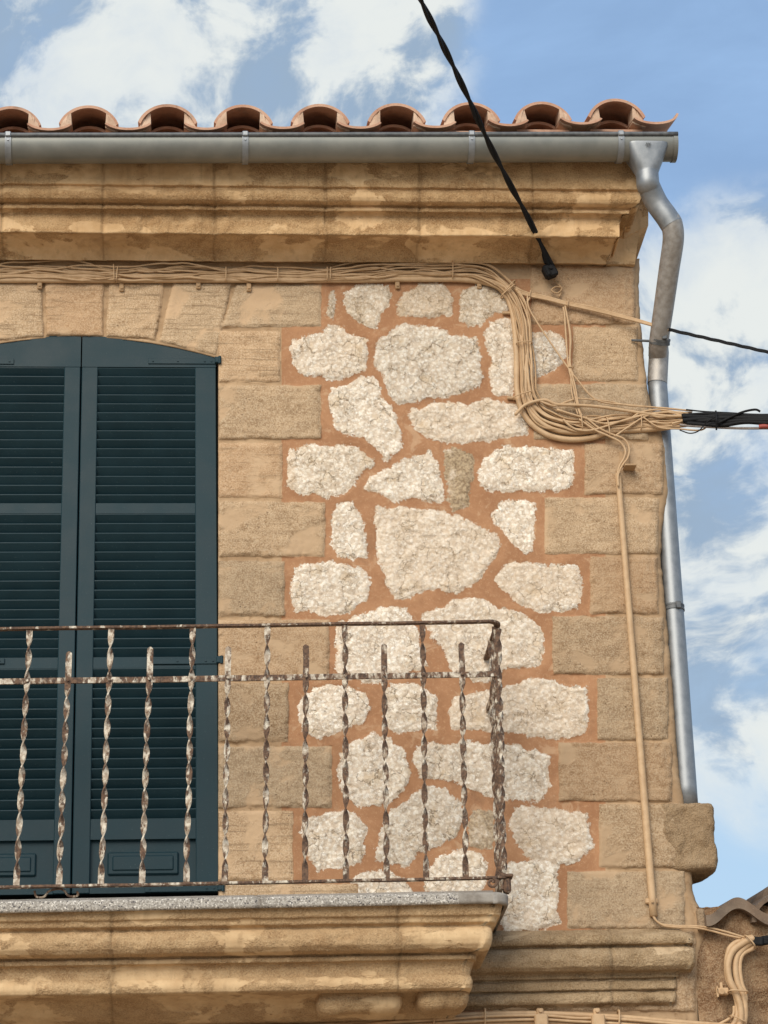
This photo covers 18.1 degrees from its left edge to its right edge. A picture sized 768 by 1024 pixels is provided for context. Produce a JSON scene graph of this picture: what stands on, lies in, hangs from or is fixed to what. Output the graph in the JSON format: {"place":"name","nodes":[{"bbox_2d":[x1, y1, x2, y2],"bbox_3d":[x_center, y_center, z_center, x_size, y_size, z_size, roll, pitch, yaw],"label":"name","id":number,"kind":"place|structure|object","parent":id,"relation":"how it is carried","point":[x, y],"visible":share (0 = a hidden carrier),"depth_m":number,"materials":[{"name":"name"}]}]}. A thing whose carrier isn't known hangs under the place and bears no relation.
{"place":"outdoors","nodes":[
{"label":"outdoors","id":0,"kind":"place"},
{"bbox_2d":[0,0,767,907],"label":"sky","id":1,"kind":"structure","parent":0,"point":[705,62],"materials":[{"name":"blue"}]},
{"label":"ground","id":2,"kind":"structure","parent":0,"visible":0},
{"bbox_2d":[0,99,717,1023],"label":"stone house","id":3,"kind":"structure","parent":2,"relation":"on","point":[206,453],"depth_m":10.35,"materials":[{"name":"beige stone"}]},
{"bbox_2d":[0,619,512,898],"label":"balcony railing","id":4,"kind":"object","parent":3,"relation":"on","point":[501,879],"visible":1,"depth_m":9.59,"materials":[{"name":"brown metal"}]},
{"bbox_2d":[0,130,678,164],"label":"rain gutter","id":5,"kind":"object","parent":3,"relation":"attached to","point":[247,147],"visible":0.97,"depth_m":10.72,"materials":[{"name":"metal"}]},
{"bbox_2d":[0,260,767,442],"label":"cable bundle","id":6,"kind":"object","parent":3,"relation":"attached to","point":[658,420],"visible":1,"depth_m":10.84,"materials":[{"name":"beige plastic"},{"name":"black rubber"}]},
{"bbox_2d":[418,0,562,296],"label":"overhead power cable","id":7,"kind":"object","parent":3,"relation":"attached to","point":[549,271],"visible":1,"depth_m":10.57,"materials":[{"name":"black rubber"}]},
{"bbox_2d":[309,1008,730,1023],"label":"cable bundle","id":8,"kind":"object","parent":3,"relation":"attached to","point":[542,1016],"visible":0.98,"depth_m":9.62,"materials":[{"name":"beige plastic"}]},
{"bbox_2d":[514,286,767,353],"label":"service cable","id":9,"kind":"object","parent":3,"relation":"attached to","point":[578,305],"visible":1,"depth_m":10.93,"materials":[{"name":"beige plastic"}]},
{"bbox_2d":[526,294,692,434],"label":"hanging cables","id":10,"kind":"object","parent":9,"relation":"hanging from","point":[571,374],"visible":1,"depth_m":10.79,"materials":[{"name":"beige plastic"}]},
{"bbox_2d":[626,141,697,803],"bbox_3d":[1.249,-0.203,10.500,0.251,2.949,0.582,0,-24,-5],"label":"downpipe","id":11,"kind":"object","parent":3,"relation":"attached to","point":[644,163],"visible":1,"depth_m":10.77,"materials":[{"name":"silver metal"}]},
{"bbox_2d":[579,417,746,938],"bbox_3d":[1.181,0.661,10.269,0.557,2.364,0.062,0,-24,-5],"label":"conduit","id":12,"kind":"object","parent":3,"relation":"attached to","point":[651,900],"visible":1,"depth_m":10.19,"materials":[{"name":"beige plastic"}]},
{"bbox_2d":[696,887,767,1023],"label":"neighbour house","id":13,"kind":"structure","parent":2,"relation":"on","point":[741,916],"depth_m":9.84,"materials":[{"name":"beige stone"}]},
{"bbox_2d":[716,934,767,1023],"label":"cable bundle","id":14,"kind":"object","parent":13,"relation":"attached to","point":[737,951],"visible":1,"depth_m":9.76,"materials":[{"name":"beige plastic cable sheathing"},{"name":"black rubber"}]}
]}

